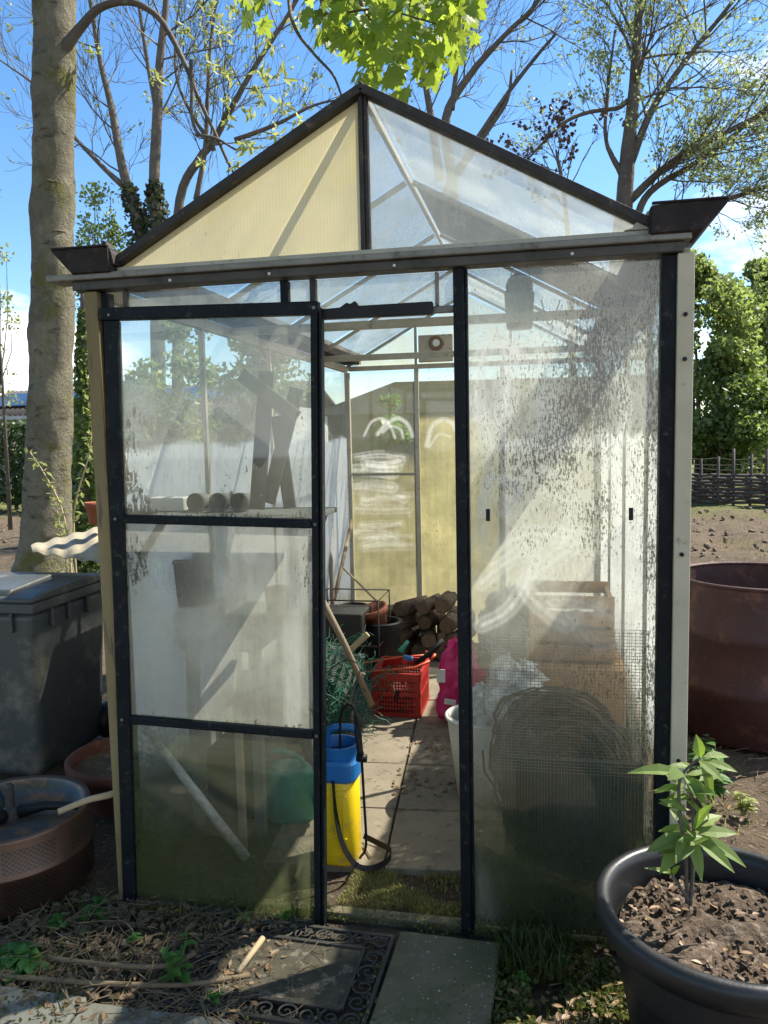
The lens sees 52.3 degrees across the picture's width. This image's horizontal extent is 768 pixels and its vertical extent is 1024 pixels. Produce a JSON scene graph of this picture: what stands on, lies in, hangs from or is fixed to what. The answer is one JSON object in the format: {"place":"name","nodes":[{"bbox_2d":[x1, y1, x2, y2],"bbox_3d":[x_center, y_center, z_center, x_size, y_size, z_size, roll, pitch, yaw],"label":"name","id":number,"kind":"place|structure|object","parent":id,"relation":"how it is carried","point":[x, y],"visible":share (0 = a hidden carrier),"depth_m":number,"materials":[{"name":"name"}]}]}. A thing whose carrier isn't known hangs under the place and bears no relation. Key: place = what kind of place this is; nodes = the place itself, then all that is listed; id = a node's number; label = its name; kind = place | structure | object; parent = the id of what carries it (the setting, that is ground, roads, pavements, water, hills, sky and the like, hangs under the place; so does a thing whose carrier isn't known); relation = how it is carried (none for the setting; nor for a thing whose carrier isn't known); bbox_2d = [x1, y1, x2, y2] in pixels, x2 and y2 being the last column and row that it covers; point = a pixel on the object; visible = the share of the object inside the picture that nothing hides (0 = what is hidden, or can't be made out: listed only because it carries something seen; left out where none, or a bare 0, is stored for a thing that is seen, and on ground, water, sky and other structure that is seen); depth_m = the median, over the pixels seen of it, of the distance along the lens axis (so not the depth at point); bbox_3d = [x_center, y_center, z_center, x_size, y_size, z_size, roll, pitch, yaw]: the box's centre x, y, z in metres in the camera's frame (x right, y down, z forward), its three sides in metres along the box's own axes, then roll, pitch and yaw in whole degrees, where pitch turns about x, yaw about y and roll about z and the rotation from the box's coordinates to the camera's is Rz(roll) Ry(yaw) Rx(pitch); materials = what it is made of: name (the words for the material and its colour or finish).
{"place":"outdoors","nodes":[
{"label":"outdoors","id":0,"kind":"place"},
{"bbox_2d":[0,986,234,1023],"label":"path","id":1,"kind":"structure","parent":0,"point":[68,1017],"depth_m":2.13,"materials":[{"name":"concrete"}]},
{"bbox_2d":[0,380,335,486],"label":"house","id":2,"kind":"structure","parent":0,"point":[16,412],"depth_m":27.50,"materials":[{"name":"paint"}]},
{"bbox_2d":[178,729,224,772],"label":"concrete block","id":3,"kind":"structure","parent":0,"point":[209,738],"depth_m":3.69,"materials":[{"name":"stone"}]},
{"bbox_2d":[0,460,767,1023],"bbox_3d":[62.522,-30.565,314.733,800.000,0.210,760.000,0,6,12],"label":"ground","id":4,"kind":"structure","parent":0,"point":[104,854],"depth_m":3.03,"materials":[{"name":"soil"}]},
{"bbox_2d":[0,190,23,529],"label":"leafy tree","id":5,"kind":"object","parent":4,"relation":"on","point":[7,473],"visible":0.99,"depth_m":13.81,"materials":[{"name":"green plant"}]},
{"bbox_2d":[0,941,47,985],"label":"weed","id":6,"kind":"object","parent":4,"relation":"on","point":[16,950],"visible":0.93,"depth_m":2.36,"materials":[{"name":"green plant"}]},
{"bbox_2d":[4,953,50,983],"bbox_3d":[-1.065,1.346,2.313,0.122,0.050,0.116,-7,8,-44],"label":"weed","id":7,"kind":"object","parent":4,"relation":"on","point":[25,964],"visible":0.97,"depth_m":2.30,"materials":[{"name":"green plant"}]},
{"bbox_2d":[0,775,94,919],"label":"washing machine drum","id":8,"kind":"object","parent":4,"relation":"on","point":[46,851],"visible":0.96,"depth_m":2.69,"materials":[{"name":"metal"}]},
{"bbox_2d":[57,790,112,814],"bbox_3d":[-1.014,1.013,2.756,0.250,0.054,0.062,-5,7,-34],"label":"branch","id":9,"kind":"object","parent":8,"relation":"on","point":[87,800],"visible":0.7,"depth_m":2.74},
{"bbox_2d":[0,572,109,774],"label":"wheelie bin","id":10,"kind":"object","parent":4,"relation":"on","point":[53,710],"visible":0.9,"depth_m":3.63,"materials":[{"name":"plastic"}]},
{"bbox_2d":[43,912,72,931],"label":"weed","id":11,"kind":"object","parent":4,"relation":"on","point":[56,921],"visible":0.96,"depth_m":2.51,"materials":[{"name":"green plant"}]},
{"bbox_2d":[24,394,93,572],"bbox_3d":[-2.491,-0.020,6.171,0.674,1.779,0.163,0,6,12],"label":"sapling","id":12,"kind":"object","parent":4,"relation":"on","point":[57,515],"visible":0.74,"depth_m":6.18,"materials":[{"name":"green plant"}]},
{"bbox_2d":[71,293,99,572],"bbox_3d":[-3.380,-0.477,8.768,0.494,3.918,0.496,0,6,12],"label":"ivy post","id":13,"kind":"object","parent":4,"relation":"on","point":[82,420],"visible":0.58,"depth_m":8.64,"materials":[{"name":"green plant"}]},
{"bbox_2d":[77,896,109,923],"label":"weed","id":14,"kind":"object","parent":4,"relation":"on","point":[96,899],"visible":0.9,"depth_m":2.58,"materials":[{"name":"green plant"}]},
{"bbox_2d":[74,180,133,322],"bbox_3d":[-4.356,-2.265,12.276,1.104,5.612,0.918,0,6,12],"label":"leafy tree","id":15,"kind":"object","parent":4,"relation":"on","point":[112,232],"visible":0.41,"depth_m":11.96,"materials":[{"name":"green plant"}]},
{"bbox_2d":[0,972,249,987],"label":"stick","id":16,"kind":"object","parent":4,"relation":"on","point":[151,984],"visible":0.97,"depth_m":2.23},
{"bbox_2d":[64,737,186,818],"bbox_3d":[-1.099,1.143,3.364,0.500,0.220,0.500,0,6,12],"label":"terracotta pot","id":17,"kind":"object","parent":4,"relation":"on","point":[88,765],"visible":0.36,"depth_m":3.30,"materials":[{"name":"ceramic"}]},
{"bbox_2d":[0,0,257,448],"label":"tree","id":18,"kind":"object","parent":4,"relation":"on","point":[141,221],"visible":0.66,"depth_m":12.29,"materials":[{"name":"brown plant"}]},
{"bbox_2d":[0,410,279,509],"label":"hedge","id":19,"kind":"object","parent":4,"relation":"on","point":[15,468],"visible":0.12,"depth_m":18.14,"materials":[{"name":"green plant"}]},
{"bbox_2d":[123,305,226,450],"bbox_3d":[-2.627,-0.897,9.559,1.481,3.346,1.456,0,6,12],"label":"shrub","id":20,"kind":"object","parent":4,"relation":"on","point":[181,427],"visible":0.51,"depth_m":9.29,"materials":[{"name":"green plant"}]},
{"bbox_2d":[157,932,196,983],"bbox_3d":[-0.590,1.291,2.234,0.105,0.154,0.091,-5,7,-31],"label":"weed","id":21,"kind":"object","parent":4,"relation":"on","point":[171,959],"visible":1,"depth_m":2.23,"materials":[{"name":"green plant"}]},
{"bbox_2d":[150,727,243,852],"bbox_3d":[-0.677,1.021,2.838,0.363,0.522,0.038,-1,6,-1],"label":"white pole","id":22,"kind":"object","parent":4,"relation":"on","point":[203,802],"visible":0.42,"depth_m":2.83,"materials":[{"name":"plastic"}]},
{"bbox_2d":[234,733,247,846],"bbox_3d":[-0.531,0.988,2.899,0.024,0.594,0.030,0,6,12],"label":"support post","id":23,"kind":"object","parent":4,"relation":"on","point":[240,772],"visible":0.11,"depth_m":2.89,"materials":[{"name":"grey wood"}]},
{"bbox_2d":[206,732,286,818],"bbox_3d":[-0.584,1.094,3.387,0.220,0.290,0.400,0,6,12],"label":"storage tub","id":24,"kind":"object","parent":4,"relation":"on","point":[222,785],"visible":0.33,"depth_m":3.20,"materials":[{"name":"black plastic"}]},
{"bbox_2d":[10,0,487,572],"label":"maple tree","id":25,"kind":"object","parent":4,"relation":"on","point":[376,36],"visible":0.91,"depth_m":6.35,"materials":[{"name":"green plant"}]},
{"bbox_2d":[193,338,310,446],"bbox_3d":[-1.988,-1.080,11.347,1.856,3.335,1.652,0,6,12],"label":"shrub","id":26,"kind":"object","parent":4,"relation":"on","point":[244,419],"visible":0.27,"depth_m":11.14,"materials":[{"name":"green plant"}]},
{"bbox_2d":[141,0,400,440],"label":"tree","id":27,"kind":"object","parent":4,"relation":"on","point":[193,168],"visible":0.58,"depth_m":13.43,"materials":[{"name":"brown plant"}]},
{"bbox_2d":[163,914,394,1023],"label":"doormat","id":28,"kind":"object","parent":4,"relation":"on","point":[329,987],"visible":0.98,"depth_m":2.28,"materials":[{"name":"black rubber"}]},
{"bbox_2d":[236,936,264,973],"bbox_3d":[-0.397,1.318,2.331,0.018,0.036,0.139,1,6,23],"label":"stick","id":29,"kind":"object","parent":28,"relation":"on","point":[250,955],"visible":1,"depth_m":2.32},
{"bbox_2d":[0,885,629,1023],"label":"moss","id":30,"kind":"object","parent":4,"relation":"on","point":[604,965],"visible":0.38,"depth_m":2.22,"materials":[{"name":"plant"}]},
{"bbox_2d":[0,723,767,1023],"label":"twig litter","id":31,"kind":"object","parent":4,"relation":"on","point":[165,992],"visible":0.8,"depth_m":2.36,"materials":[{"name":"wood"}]},
{"bbox_2d":[46,950,195,969],"bbox_3d":[-0.787,1.333,2.318,0.451,0.026,0.074,-1,6,1],"label":"stick","id":32,"kind":"object","parent":31,"relation":"on","point":[132,966],"visible":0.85,"depth_m":2.30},
{"bbox_2d":[0,507,767,1018],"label":"soil clods","id":33,"kind":"object","parent":4,"relation":"on","point":[146,915],"visible":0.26,"depth_m":2.47,"materials":[{"name":"soil"}]},
{"bbox_2d":[46,81,729,950],"bbox_3d":[0.274,-0.110,3.996,2.014,2.590,3.432,0,6,12],"label":"greenhouse","id":34,"kind":"object","parent":4,"relation":"on","point":[296,211],"visible":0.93,"depth_m":2.45,"materials":[{"name":"glass"}]},
{"bbox_2d":[99,301,326,925],"bbox_3d":[-0.539,0.348,2.499,0.724,1.975,0.038,1,6,11],"label":"door","id":35,"kind":"structure","parent":34,"relation":"in","point":[254,632],"depth_m":2.51,"materials":[{"name":"glass"}]},
{"bbox_2d":[144,507,336,555],"bbox_3d":[-0.528,0.079,2.697,0.670,0.159,0.342,0,6,12],"label":"shelf","id":36,"kind":"object","parent":34,"relation":"attached to","point":[274,512],"visible":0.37,"depth_m":2.69,"materials":[{"name":"wood"}]},
{"bbox_2d":[150,496,189,510],"bbox_3d":[-0.757,-0.029,2.774,0.130,0.049,0.060,0,6,12],"label":"seed tray","id":37,"kind":"object","parent":36,"relation":"on","point":[172,503],"visible":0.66,"depth_m":2.75,"materials":[{"name":"white plastic"}]},
{"bbox_2d":[186,493,209,511],"bbox_3d":[-0.643,-0.036,2.740,0.066,0.066,0.080,0,6,12],"label":"plant pot","id":38,"kind":"object","parent":36,"relation":"on","point":[196,502],"visible":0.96,"depth_m":2.73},
{"bbox_2d":[209,493,230,511],"bbox_3d":[-0.563,-0.037,2.724,0.066,0.066,0.080,0,6,12],"label":"plant pot","id":39,"kind":"object","parent":36,"relation":"on","point":[217,502],"visible":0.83,"depth_m":2.71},
{"bbox_2d":[230,493,249,511],"bbox_3d":[-0.487,-0.037,2.708,0.066,0.066,0.080,0,6,12],"label":"plant pot","id":40,"kind":"object","parent":36,"relation":"on","point":[243,503],"visible":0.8,"depth_m":2.70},
{"bbox_2d":[249,370,274,509],"bbox_3d":[-0.388,-0.227,2.490,0.100,0.441,0.012,0,6,12],"label":"board","id":41,"kind":"object","parent":36,"relation":"on","point":[261,446],"visible":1,"depth_m":2.49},
{"bbox_2d":[237,368,300,423],"bbox_3d":[-0.361,-0.364,2.452,0.206,0.177,0.012,0,6,12],"label":"board","id":42,"kind":"object","parent":41,"relation":"on","point":[265,393],"visible":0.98,"depth_m":2.45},
{"bbox_2d":[271,415,295,508],"bbox_3d":[-0.325,-0.161,2.535,0.075,0.302,0.012,0,6,12],"label":"board","id":43,"kind":"object","parent":36,"relation":"on","point":[287,492],"visible":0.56,"depth_m":2.53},
{"bbox_2d":[265,386,303,504],"bbox_3d":[-0.325,-0.210,2.504,0.153,0.377,0.012,0,6,12],"label":"board","id":44,"kind":"object","parent":36,"relation":"on","point":[280,451],"visible":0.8,"depth_m":2.50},
{"bbox_2d":[334,519,353,599],"bbox_3d":[-0.283,0.320,5.452,0.027,0.488,0.617,0,6,10],"label":"tool handle","id":45,"kind":"object","parent":34,"relation":"attached to","point":[337,584],"visible":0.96,"depth_m":5.44,"materials":[{"name":"brown wood"}]},
{"bbox_2d":[504,266,533,330],"bbox_3d":[0.588,-0.939,3.403,0.130,0.281,0.129,0,6,12],"label":"lantern","id":46,"kind":"object","parent":34,"relation":"hanging from","point":[513,285],"visible":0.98,"depth_m":3.36,"materials":[{"name":"metal"}]},
{"bbox_2d":[491,626,648,844],"bbox_3d":[0.568,0.777,2.414,0.465,0.859,0.004,0,6,12],"label":"wire sheet","id":47,"kind":"object","parent":34,"relation":"attached to","point":[564,707],"visible":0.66,"depth_m":2.40,"materials":[{"name":"metal"}]},
{"bbox_2d":[8,507,767,1023],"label":"grass","id":48,"kind":"structure","parent":4,"relation":"on","point":[520,949],"depth_m":2.43,"materials":[{"name":"plant"}]},
{"bbox_2d":[370,392,411,459],"bbox_3d":[0.081,-0.160,7.867,0.395,2.088,0.494,-4,6,-30],"label":"shrub","id":49,"kind":"object","parent":4,"relation":"on","point":[389,402],"visible":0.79,"depth_m":7.75,"materials":[{"name":"green plant"}]},
{"bbox_2d":[325,375,657,526],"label":"garden shed","id":50,"kind":"structure","parent":4,"relation":"on","point":[365,409],"depth_m":10.46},
{"bbox_2d":[382,0,627,242],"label":"tree","id":51,"kind":"object","parent":4,"relation":"on","point":[457,89],"visible":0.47,"depth_m":13.63,"materials":[{"name":"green plant"}]},
{"bbox_2d":[481,96,631,375],"bbox_3d":[2.310,-2.516,10.873,1.979,6.436,1.571,4,8,44],"label":"tree","id":52,"kind":"object","parent":4,"relation":"on","point":[558,118],"visible":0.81,"depth_m":10.71,"materials":[{"name":"brown plant"}]},
{"bbox_2d":[502,754,643,844],"bbox_3d":[0.590,1.035,2.461,0.430,0.535,0.020,0,6,12],"label":"shade board","id":53,"kind":"object","parent":4,"relation":"on","point":[618,802],"visible":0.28,"depth_m":2.43,"materials":[{"name":"fabric"}]},
{"bbox_2d":[506,0,767,277],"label":"tree","id":54,"kind":"object","parent":4,"relation":"on","point":[702,148],"visible":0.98,"depth_m":12.01,"materials":[{"name":"green plant"}]},
{"bbox_2d":[595,845,767,1023],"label":"plant pot","id":55,"kind":"object","parent":4,"relation":"on","point":[703,959],"visible":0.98,"depth_m":1.85,"materials":[{"name":"plastic"}]},
{"bbox_2d":[628,735,745,905],"bbox_3d":[0.734,0.738,1.871,0.216,0.428,0.207,-5,7,-36],"label":"potted shrub","id":56,"kind":"object","parent":55,"relation":"in","point":[674,844],"visible":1,"depth_m":1.86,"materials":[{"name":"green plant"}]},
{"bbox_2d":[687,742,732,799],"bbox_3d":[1.370,1.107,3.302,0.163,0.226,0.178,-5,7,-33],"label":"weed","id":57,"kind":"object","parent":4,"relation":"on","point":[717,790],"visible":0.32,"depth_m":3.29,"materials":[{"name":"green plant"}]},
{"bbox_2d":[658,248,767,496],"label":"leafy tree","id":58,"kind":"object","parent":4,"relation":"on","point":[714,288],"visible":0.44,"depth_m":17.41,"materials":[{"name":"green plant"}]},
{"bbox_2d":[687,562,767,752],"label":"oil barrel","id":59,"kind":"object","parent":4,"relation":"on","point":[728,663],"visible":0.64,"depth_m":3.80,"materials":[{"name":"metal"}]},
{"bbox_2d":[691,449,767,506],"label":"wattle fence","id":60,"kind":"object","parent":4,"relation":"on","point":[749,482],"visible":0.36,"depth_m":15.81,"materials":[{"name":"wood"}]},
{"bbox_2d":[692,346,767,486],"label":"leafy tree","id":61,"kind":"object","parent":4,"relation":"on","point":[742,398],"visible":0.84,"depth_m":17.04,"materials":[{"name":"green plant"}]},
{"bbox_2d":[703,256,767,484],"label":"leafy tree","id":62,"kind":"object","parent":4,"relation":"on","point":[759,283],"visible":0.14,"depth_m":18.90,"materials":[{"name":"green plant"}]},
{"bbox_2d":[733,791,758,815],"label":"weed","id":63,"kind":"object","parent":4,"relation":"on","point":[746,801],"visible":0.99,"depth_m":3.17,"materials":[{"name":"green plant"}]},
{"bbox_2d":[0,0,767,414],"label":"sky","id":64,"kind":"structure","parent":0,"point":[179,149],"materials":[{"name":"blue"}]},
{"bbox_2d":[272,658,500,877],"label":"floor","id":65,"kind":"structure","parent":0,"point":[421,822],"depth_m":3.36,"materials":[{"name":"concrete"}]},
{"bbox_2d":[189,729,312,834],"bbox_3d":[-0.553,0.849,3.392,0.320,0.775,0.730,0,6,12],"label":"potting bench","id":66,"kind":"object","parent":65,"relation":"on","point":[258,759],"visible":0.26,"depth_m":3.08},
{"bbox_2d":[176,607,185,611],"bbox_3d":[-0.779,0.427,3.154,0.220,0.120,0.200,0,6,12],"label":"storage box","id":67,"kind":"object","parent":66,"relation":"on","point":[183,608],"visible":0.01,"depth_m":3.05,"materials":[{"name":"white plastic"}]},
{"bbox_2d":[172,554,205,606],"bbox_3d":[-0.782,0.271,3.138,0.216,0.190,0.216,0,6,12],"label":"plant pot","id":68,"kind":"object","parent":67,"relation":"on","point":[187,580],"visible":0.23,"depth_m":3.06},
{"bbox_2d":[265,748,313,824],"bbox_3d":[-0.331,1.109,3.204,0.430,0.285,0.162,0,6,12],"label":"watering can","id":69,"kind":"object","parent":65,"relation":"on","point":[295,798],"visible":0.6,"depth_m":3.16,"materials":[{"name":"plastic"}]},
{"bbox_2d":[286,624,397,746],"bbox_3d":[-0.303,0.852,4.117,0.747,0.602,0.803,0,6,12],"label":"netting bundle","id":70,"kind":"object","parent":65,"relation":"on","point":[333,707],"visible":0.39,"depth_m":4.08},
{"bbox_2d":[326,601,374,706],"bbox_3d":[-0.189,0.671,3.827,0.281,0.598,0.034,-2,6,-12],"label":"wooden pole","id":71,"kind":"object","parent":70,"relation":"on","point":[344,643],"visible":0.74,"depth_m":3.82,"materials":[{"name":"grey wood"}]},
{"bbox_2d":[326,643,358,734],"bbox_3d":[-0.231,0.959,4.044,0.180,0.394,0.688,-1,6,2],"label":"wire roll","id":72,"kind":"object","parent":65,"relation":"on","point":[343,674],"visible":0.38,"depth_m":3.94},
{"bbox_2d":[326,588,390,663],"bbox_3d":[-0.199,0.796,4.945,0.424,0.564,0.360,0,6,12],"label":"wire basket","id":73,"kind":"object","parent":65,"relation":"on","point":[377,601],"visible":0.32,"depth_m":4.76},
{"bbox_2d":[326,604,370,642],"bbox_3d":[-0.241,0.702,4.934,0.275,0.185,0.270,0,6,12],"label":"perforated trough","id":74,"kind":"object","parent":73,"relation":"in","point":[352,619],"visible":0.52,"depth_m":4.80,"materials":[{"name":"grey plastic"}]},
{"bbox_2d":[326,703,391,871],"bbox_3d":[-0.113,0.975,2.873,0.270,0.612,0.236,0,6,12],"label":"pressure sprayer","id":75,"kind":"object","parent":65,"relation":"on","point":[346,757],"visible":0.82,"depth_m":2.81,"materials":[{"name":"yellow plastic"}]},
{"bbox_2d":[363,616,402,681],"bbox_3d":[-0.014,0.877,4.993,0.276,0.384,0.276,0,6,12],"label":"bucket","id":76,"kind":"object","parent":65,"relation":"on","point":[390,637],"visible":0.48,"depth_m":4.88,"materials":[{"name":"black plastic"}]},
{"bbox_2d":[365,601,387,624],"bbox_3d":[-0.072,0.666,4.958,0.202,0.183,0.202,0,6,12],"label":"plant pot","id":77,"kind":"object","parent":76,"relation":"in","point":[372,617],"visible":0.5,"depth_m":4.90,"materials":[{"name":"ceramic"}]},
{"bbox_2d":[370,656,428,717],"bbox_3d":[0.097,0.995,4.480,0.284,0.245,0.334,0,6,12],"label":"plastic crate","id":78,"kind":"object","parent":65,"relation":"on","point":[419,679],"visible":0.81,"depth_m":4.33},
{"bbox_2d":[377,681,414,712],"bbox_3d":[0.082,1.045,4.476,0.263,0.208,0.328,0,6,12],"label":"scrap filling","id":79,"kind":"object","parent":78,"relation":"in","point":[396,697],"visible":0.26,"depth_m":4.36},
{"bbox_2d":[364,638,444,672],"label":"loppers","id":80,"kind":"object","parent":78,"relation":"on","point":[439,643],"visible":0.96,"depth_m":4.28,"materials":[{"name":"black plastic"}]},
{"bbox_2d":[399,634,420,655],"bbox_3d":[0.169,0.948,5.562,0.115,0.123,0.310,2,6,27],"label":"log","id":81,"kind":"object","parent":65,"relation":"on","point":[412,642],"visible":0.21,"depth_m":5.49,"materials":[{"name":"brown wood"}]},
{"bbox_2d":[400,623,420,644],"bbox_3d":[0.157,0.854,5.524,0.121,0.123,0.354,1,6,25],"label":"log","id":82,"kind":"object","parent":81,"relation":"on","point":[411,632],"visible":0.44,"depth_m":5.47,"materials":[{"name":"brown wood"}]},
{"bbox_2d":[395,613,420,629],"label":"log","id":83,"kind":"object","parent":82,"relation":"on","point":[408,621],"visible":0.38,"depth_m":5.44,"materials":[{"name":"brown wood"}]},
{"bbox_2d":[393,595,427,616],"bbox_3d":[0.193,0.651,5.442,0.271,0.114,0.112,-7,8,-44],"label":"log","id":84,"kind":"object","parent":83,"relation":"on","point":[402,608],"visible":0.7,"depth_m":5.36,"materials":[{"name":"brown wood"}]},
{"bbox_2d":[411,633,436,654],"bbox_3d":[0.303,0.948,5.545,0.132,0.127,0.339,1,6,21],"label":"log","id":85,"kind":"object","parent":65,"relation":"on","point":[418,648],"visible":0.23,"depth_m":5.39,"materials":[{"name":"brown wood"}]},
{"bbox_2d":[421,626,435,647],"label":"log","id":86,"kind":"object","parent":85,"relation":"on","point":[428,638],"visible":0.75,"depth_m":5.31,"materials":[{"name":"brown wood"}]},
{"bbox_2d":[417,609,445,629],"bbox_3d":[0.337,0.751,5.532,0.115,0.119,0.283,1,6,25],"label":"log","id":87,"kind":"object","parent":86,"relation":"on","point":[431,619],"visible":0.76,"depth_m":5.42,"materials":[{"name":"brown wood"}]},
{"bbox_2d":[415,593,440,614],"bbox_3d":[0.316,0.633,5.414,0.108,0.106,0.270,1,6,26],"label":"log","id":88,"kind":"object","parent":87,"relation":"on","point":[425,606],"visible":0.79,"depth_m":5.30,"materials":[{"name":"brown wood"}]},
{"bbox_2d":[434,646,445,659],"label":"log","id":89,"kind":"object","parent":65,"relation":"on","point":[439,651],"visible":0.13,"depth_m":5.36,"materials":[{"name":"brown wood"}]},
{"bbox_2d":[437,624,453,645],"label":"log","id":90,"kind":"object","parent":89,"relation":"on","point":[441,634],"visible":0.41,"depth_m":5.35,"materials":[{"name":"brown wood"}]},
{"bbox_2d":[439,605,456,633],"bbox_3d":[0.483,0.753,5.491,0.126,0.134,0.350,0,6,17],"label":"log","id":91,"kind":"object","parent":90,"relation":"on","point":[448,623],"visible":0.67,"depth_m":5.33,"materials":[{"name":"brown wood"}]},
{"bbox_2d":[434,590,456,613],"bbox_3d":[0.431,0.617,5.388,0.114,0.112,0.270,0,6,17],"label":"log","id":92,"kind":"object","parent":91,"relation":"on","point":[445,601],"visible":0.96,"depth_m":5.27,"materials":[{"name":"brown wood"}]},
{"bbox_2d":[436,635,487,719],"bbox_3d":[0.420,0.879,4.205,0.288,0.515,0.265,0,6,12],"label":"compost bag","id":93,"kind":"object","parent":65,"relation":"on","point":[447,682],"visible":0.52,"depth_m":4.15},
{"bbox_2d":[445,705,501,804],"bbox_3d":[0.416,1.039,3.363,0.306,0.360,0.306,0,6,12],"label":"bucket","id":94,"kind":"object","parent":65,"relation":"on","point":[481,740],"visible":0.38,"depth_m":3.26,"materials":[{"name":"white plastic"}]},
{"bbox_2d":[473,680,491,724],"bbox_3d":[0.427,0.850,3.339,0.256,0.300,0.240,0,6,12],"label":"plastic bag","id":95,"kind":"object","parent":94,"relation":"in","point":[481,714],"visible":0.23,"depth_m":3.28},
{"bbox_2d":[525,638,625,756],"bbox_3d":[0.868,0.914,3.607,0.420,0.542,0.500,0,6,12],"label":"plywood box","id":96,"kind":"object","parent":65,"relation":"on","point":[621,705],"visible":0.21,"depth_m":3.33,"materials":[{"name":"orange wood"}]},
{"bbox_2d":[530,581,614,662],"bbox_3d":[0.852,0.493,3.579,0.360,0.295,0.362,0,6,12],"label":"wooden crate","id":97,"kind":"object","parent":96,"relation":"on","point":[591,587],"visible":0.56,"depth_m":3.43,"materials":[{"name":"orange wood"}]},
{"bbox_2d":[369,931,500,1023],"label":"slab","id":98,"kind":"structure","parent":0,"point":[420,963],"depth_m":2.21,"materials":[{"name":"concrete"}]},
{"bbox_2d":[478,651,522,684],"bbox_3d":[0.711,0.952,4.289,0.360,0.340,0.320,0,6,12],"label":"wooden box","id":99,"kind":"object","parent":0,"point":[484,663],"visible":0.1,"depth_m":4.17,"materials":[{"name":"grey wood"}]},
{"bbox_2d":[477,592,545,657],"bbox_3d":[0.701,0.576,4.251,0.398,0.417,0.365,0,6,12],"label":"refuse sack","id":100,"kind":"object","parent":99,"relation":"on","point":[514,622],"visible":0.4,"depth_m":4.14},
{"bbox_3d":[0.670,1.229,2.880,0.440,0.085,0.260,0,6,12],"label":"plank","id":101,"kind":"object","parent":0,"visible":0},
{"bbox_2d":[482,686,633,802],"bbox_3d":[0.639,0.902,2.875,0.553,0.548,0.358,0,6,12],"label":"vine coil","id":102,"kind":"object","parent":101,"relation":"on","point":[573,731],"visible":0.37,"depth_m":2.80,"materials":[{"name":"wicker"}]},
{"bbox_3d":[-1.032,0.512,3.901,0.460,0.503,0.440,0,6,12],"label":"white tub","id":103,"kind":"object","parent":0,"visible":0},
{"bbox_2d":[31,527,99,563],"bbox_3d":[-1.600,0.157,4.011,0.763,0.177,0.400,0,6,12],"label":"corrugated sheet","id":104,"kind":"object","parent":103,"relation":"on","point":[82,546],"visible":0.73,"depth_m":3.98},
{"bbox_2d":[84,501,96,524],"bbox_3d":[-1.492,0.005,4.076,0.128,0.115,0.127,0,6,12],"label":"plant pot","id":105,"kind":"object","parent":104,"relation":"on","point":[90,508],"visible":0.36,"depth_m":4.03,"materials":[{"name":"ceramic"}]},
{"bbox_3d":[0.561,0.941,3.345,0.218,0.392,0.229,0,6,12],"label":"compost bag","id":106,"kind":"object","parent":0,"visible":0},
{"bbox_2d":[483,651,549,724],"bbox_3d":[0.537,0.711,3.172,0.272,0.304,0.246,0,6,12],"label":"plastic bag","id":107,"kind":"object","parent":106,"relation":"on","point":[495,690],"visible":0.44,"depth_m":3.12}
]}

